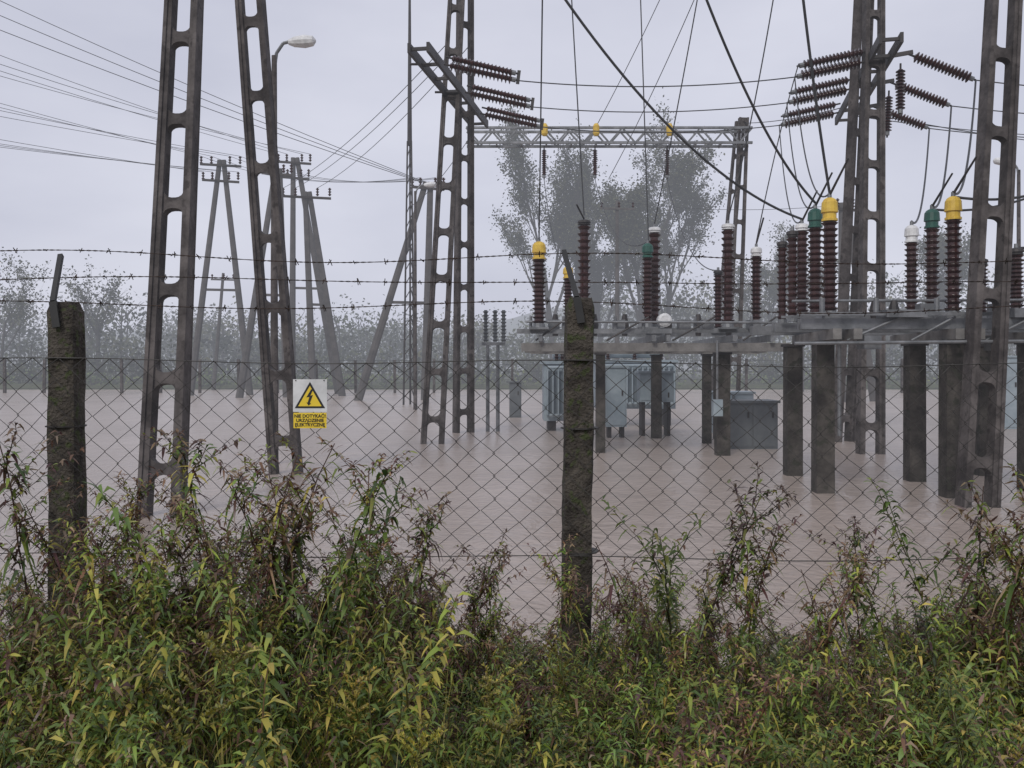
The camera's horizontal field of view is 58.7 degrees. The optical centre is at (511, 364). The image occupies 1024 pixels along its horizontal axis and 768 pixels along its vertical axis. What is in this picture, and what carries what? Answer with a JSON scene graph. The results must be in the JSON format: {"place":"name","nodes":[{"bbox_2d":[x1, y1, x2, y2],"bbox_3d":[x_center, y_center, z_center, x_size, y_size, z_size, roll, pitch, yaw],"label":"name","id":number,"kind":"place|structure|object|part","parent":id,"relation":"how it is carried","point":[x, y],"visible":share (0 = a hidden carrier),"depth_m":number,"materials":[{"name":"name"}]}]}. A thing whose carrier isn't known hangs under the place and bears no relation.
{"place":"outdoors","nodes":[
{"label":"outdoors","id":0,"kind":"place"},
{"bbox_2d":[0,369,938,767],"bbox_3d":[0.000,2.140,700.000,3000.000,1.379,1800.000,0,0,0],"label":"ground","id":1,"kind":"structure","parent":0,"point":[686,385],"depth_m":72.60,"materials":[{"name":"soil"}]},
{"bbox_2d":[0,247,51,369],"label":"willow tree","id":2,"kind":"object","parent":1,"relation":"on","point":[20,311],"visible":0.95,"depth_m":80.79,"materials":[{"name":"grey plant"}]},
{"bbox_2d":[57,254,130,379],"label":"willow tree","id":3,"kind":"object","parent":1,"relation":"on","point":[110,294],"visible":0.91,"depth_m":82.02,"materials":[{"name":"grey plant"}]},
{"bbox_2d":[191,156,252,395],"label":"wooden power pole","id":4,"kind":"object","parent":1,"relation":"on","point":[226,181],"visible":0.97,"depth_m":57.92,"materials":[{"name":"grey wood"}]},
{"bbox_2d":[0,0,1023,270],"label":"power lines","id":5,"kind":"object","parent":4,"relation":"attached to","point":[754,106],"visible":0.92,"depth_m":20.76,"materials":[{"name":"black metal"}]},
{"bbox_2d":[211,273,233,389],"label":"utility pole","id":6,"kind":"object","parent":1,"relation":"on","point":[214,377],"visible":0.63,"depth_m":69.89,"materials":[{"name":"grey concrete"}]},
{"bbox_2d":[235,164,292,397],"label":"wooden power pole","id":7,"kind":"object","parent":1,"relation":"on","point":[246,350],"visible":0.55,"depth_m":53.84,"materials":[{"name":"brown wood"}]},
{"bbox_2d":[270,35,315,459],"bbox_3d":[-4.407,-1.906,18.300,0.927,9.412,0.260,0,0,0],"label":"street lamp","id":8,"kind":"object","parent":1,"relation":"on","point":[303,41],"visible":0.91,"depth_m":18.25,"materials":[{"name":"metal"}]},
{"bbox_2d":[278,154,337,393],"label":"wooden power pole","id":9,"kind":"object","parent":1,"relation":"on","point":[296,163],"visible":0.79,"depth_m":59.92,"materials":[{"name":"brown wood"}]},
{"bbox_2d":[283,188,345,395],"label":"wooden power pole","id":10,"kind":"object","parent":1,"relation":"on","point":[308,197],"visible":0.91,"depth_m":55.96,"materials":[{"name":"grey wood"}]},
{"bbox_2d":[354,177,444,400],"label":"wooden power pole","id":11,"kind":"object","parent":1,"relation":"on","point":[371,357],"visible":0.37,"depth_m":49.93,"materials":[{"name":"grey wood"}]},
{"bbox_2d":[403,0,413,404],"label":"lightning mast","id":12,"kind":"object","parent":1,"relation":"on","point":[410,181],"visible":0.86,"depth_m":44.89,"materials":[{"name":"metal"}]},
{"bbox_2d":[413,182,435,409],"bbox_3d":[-3.829,-2.606,40.000,1.022,10.812,0.260,0,0,0],"label":"street lamp","id":13,"kind":"object","parent":1,"relation":"on","point":[430,184],"visible":0.89,"depth_m":39.94,"materials":[{"name":"metal"}]},
{"bbox_2d":[0,358,938,392],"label":"perimeter fence","id":14,"kind":"object","parent":1,"relation":"on","point":[199,388],"visible":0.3,"depth_m":62.99,"materials":[{"name":"metal"}]},
{"bbox_2d":[0,421,1023,767],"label":"weed thicket","id":15,"kind":"object","parent":1,"relation":"on","point":[374,683],"visible":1,"depth_m":3.33,"materials":[{"name":"green plant"}]},
{"bbox_2d":[0,247,1023,729],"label":"chain link fence","id":16,"kind":"object","parent":1,"relation":"on","point":[66,357],"visible":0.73,"depth_m":4.23,"materials":[{"name":"metal"}]},
{"bbox_2d":[293,379,326,427],"bbox_3d":[-0.930,0.182,4.203,0.156,0.225,0.034,0,0,0],"label":"warning sign","id":17,"kind":"object","parent":16,"relation":"attached to","point":[309,395],"visible":1,"depth_m":4.19,"materials":[{"name":"metal"}]},
{"bbox_2d":[0,257,1023,389],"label":"distant tree line","id":18,"kind":"object","parent":1,"relation":"on","point":[390,346],"visible":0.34,"depth_m":98.32,"materials":[{"name":"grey plant"}]},
{"bbox_2d":[508,381,522,417],"bbox_3d":[0.125,1.670,34.250,0.550,2.060,0.600,0,0,0],"label":"switchgear cabinet","id":19,"kind":"object","parent":1,"relation":"on","point":[515,395],"visible":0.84,"depth_m":33.98,"materials":[{"name":"grey metal"}]},
{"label":"doors","id":20,"kind":"part","parent":19,"relation":"part of","materials":[{"name":"grey paint"}]},
{"bbox_2d":[488,97,606,359],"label":"poplar tree","id":21,"kind":"object","parent":1,"relation":"on","point":[562,224],"visible":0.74,"depth_m":83.27,"materials":[{"name":"grey plant"}]},
{"bbox_2d":[540,354,563,430],"bbox_3d":[1.525,1.023,27.765,1.310,3.354,1.830,0,0,0],"label":"power transformer","id":22,"kind":"object","parent":1,"relation":"on","point":[554,384],"visible":0.25,"depth_m":27.20,"materials":[{"name":"paint"}]},
{"bbox_2d":[548,118,610,296],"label":"poplar tree","id":23,"kind":"object","parent":1,"relation":"on","point":[568,164],"visible":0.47,"depth_m":82.71,"materials":[{"name":"green plant"}]},
{"bbox_2d":[540,203,636,342],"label":"poplar tree","id":24,"kind":"object","parent":1,"relation":"on","point":[604,268],"visible":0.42,"depth_m":89.50,"materials":[{"name":"green plant"}]},
{"bbox_2d":[605,366,628,437],"bbox_3d":[2.825,1.370,24.900,0.650,2.660,0.700,0,0,0],"label":"switchgear cabinet","id":25,"kind":"object","parent":1,"relation":"on","point":[616,396],"visible":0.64,"depth_m":24.58,"materials":[{"name":"metal"}]},
{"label":"doors","id":26,"kind":"part","parent":25,"relation":"part of","materials":[{"name":"paint"}]},
{"bbox_2d":[593,354,677,425],"bbox_3d":[4.025,0.998,30.065,2.710,3.404,1.830,0,0,0],"label":"power transformer","id":27,"kind":"object","parent":1,"relation":"on","point":[632,387],"visible":0.31,"depth_m":29.50,"materials":[{"name":"paint"}]},
{"bbox_2d":[517,204,789,455],"bbox_3d":[3.350,-0.334,22.794,6.500,6.268,7.588,0,0,0],"label":"voltage disconnector","id":28,"kind":"object","parent":1,"relation":"on","point":[723,345],"visible":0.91,"depth_m":20.00,"materials":[{"name":"concrete"}]},
{"bbox_2d":[635,371,674,435],"bbox_3d":[4.000,1.445,25.550,1.000,2.510,0.800,0,0,0],"label":"switchgear cabinet","id":29,"kind":"object","parent":1,"relation":"on","point":[643,393],"visible":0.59,"depth_m":25.20,"materials":[{"name":"metal"}]},
{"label":"doors","id":30,"kind":"part","parent":29,"relation":"part of","materials":[{"name":"paint"}]},
{"bbox_2d":[586,87,724,359],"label":"poplar tree","id":31,"kind":"object","parent":1,"relation":"on","point":[632,227],"visible":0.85,"depth_m":79.35,"materials":[{"name":"grey plant"}]},
{"bbox_2d":[628,139,729,359],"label":"poplar tree","id":32,"kind":"object","parent":1,"relation":"on","point":[666,246],"visible":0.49,"depth_m":86.28,"materials":[{"name":"grey plant"}]},
{"bbox_2d":[712,391,755,432],"bbox_3d":[6.375,1.745,26.450,1.150,1.910,1.000,0,0,0],"label":"switchgear cabinet","id":33,"kind":"object","parent":1,"relation":"on","point":[744,395],"visible":0.19,"depth_m":25.98,"materials":[{"name":"metal"}]},
{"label":"doors","id":34,"kind":"part","parent":33,"relation":"part of","materials":[{"name":"paint"}]},
{"bbox_2d":[730,399,780,448],"bbox_3d":[5.650,1.780,21.850,1.300,1.840,1.000,0,0,0],"label":"switchgear cabinet","id":35,"kind":"object","parent":1,"relation":"on","point":[747,421],"visible":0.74,"depth_m":21.38,"materials":[{"name":"grey metal"}]},
{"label":"doors","id":36,"kind":"part","parent":35,"relation":"part of","materials":[{"name":"grey paint"}]},
{"bbox_2d":[734,220,837,379],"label":"willow tree","id":37,"kind":"object","parent":1,"relation":"on","point":[766,273],"visible":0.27,"depth_m":92.35,"materials":[{"name":"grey plant"}]},
{"bbox_2d":[836,198,874,401],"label":"wooden power pole","id":38,"kind":"object","parent":1,"relation":"on","point":[869,364],"visible":0.13,"depth_m":48.00,"materials":[{"name":"brown wood"}]},
{"bbox_2d":[750,156,1023,497],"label":"voltage disconnector","id":39,"kind":"object","parent":1,"relation":"on","point":[915,334],"visible":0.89,"depth_m":14.28,"materials":[{"name":"concrete"}]},
{"bbox_2d":[902,221,970,311],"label":"willow tree","id":40,"kind":"object","parent":1,"relation":"on","point":[942,256],"visible":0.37,"depth_m":90.20,"materials":[{"name":"green plant"}]},
{"bbox_2d":[993,157,1020,355],"bbox_3d":[16.327,-2.006,30.000,0.927,9.612,0.260,0,0,0],"label":"street lamp","id":41,"kind":"object","parent":1,"relation":"on","point":[996,161],"visible":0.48,"depth_m":29.95,"materials":[{"name":"metal"}]},
{"bbox_2d":[1004,356,1016,428],"bbox_3d":[15.100,1.220,28.500,1.100,2.960,1.100,0,0,0],"label":"switchgear cabinet","id":42,"kind":"object","parent":1,"relation":"on","point":[1011,407],"visible":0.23,"depth_m":27.98,"materials":[{"name":"metal"}]},
{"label":"doors","id":43,"kind":"part","parent":42,"relation":"part of","materials":[{"name":"paint"}]},
{"bbox_2d":[0,307,1015,368],"bbox_3d":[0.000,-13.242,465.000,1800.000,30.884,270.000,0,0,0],"label":"hill","id":44,"kind":"structure","parent":0,"point":[509,327],"depth_m":380.93,"materials":[{"name":"plant"}]},
{"bbox_2d":[0,389,1023,732],"bbox_3d":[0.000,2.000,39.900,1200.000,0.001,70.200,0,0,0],"label":"flood water","id":45,"kind":"structure","parent":0,"point":[482,475],"depth_m":14.07,"materials":[{"name":"brown liquid"}]},
{"bbox_2d":[136,0,302,516],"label":"concrete lattice pylon","id":46,"kind":"object","parent":45,"relation":"in","point":[181,289],"visible":0.77,"depth_m":12.71,"materials":[{"name":"grey concrete"}]},
{"bbox_2d":[407,0,543,443],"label":"concrete lattice pylon","id":47,"kind":"object","parent":45,"relation":"in","point":[452,231],"visible":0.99,"depth_m":23.75,"materials":[{"name":"concrete"}]},
{"bbox_2d":[482,310,505,431],"bbox_3d":[-0.530,0.450,27.000,0.740,4.100,0.180,0,0,0],"label":"surge arrester stand","id":48,"kind":"object","parent":45,"relation":"in","point":[495,332],"visible":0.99,"depth_m":26.95,"materials":[{"name":"metal"}]},
{"bbox_2d":[466,117,752,390],"bbox_3d":[3.600,-3.397,35.012,10.645,11.663,3.252,0,0,0],"label":"portal gantry","id":49,"kind":"object","parent":45,"relation":"in","point":[738,142],"visible":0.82,"depth_m":34.03,"materials":[{"name":"metal"}]},
{"bbox_2d":[600,201,634,359],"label":"utility pole","id":50,"kind":"object","parent":45,"relation":"in","point":[617,208],"visible":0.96,"depth_m":57.89,"materials":[{"name":"grey wood"}]},
{"bbox_2d":[803,281,809,391],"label":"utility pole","id":51,"kind":"object","parent":45,"relation":"in","point":[803,362],"depth_m":65.87,"materials":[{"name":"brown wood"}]},
{"bbox_2d":[779,0,975,453],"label":"concrete lattice pylon","id":52,"kind":"object","parent":45,"relation":"in","point":[866,58],"visible":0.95,"depth_m":21.20,"materials":[{"name":"concrete"}]},
{"bbox_2d":[955,0,1022,507],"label":"concrete lattice pylon","id":53,"kind":"object","parent":45,"relation":"in","point":[1005,136],"visible":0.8,"depth_m":13.14,"materials":[{"name":"grey concrete"}]},
{"bbox_2d":[0,0,1023,337],"label":"sky","id":54,"kind":"structure","parent":0,"point":[329,90],"materials":[{"name":"grey"}]}
]}

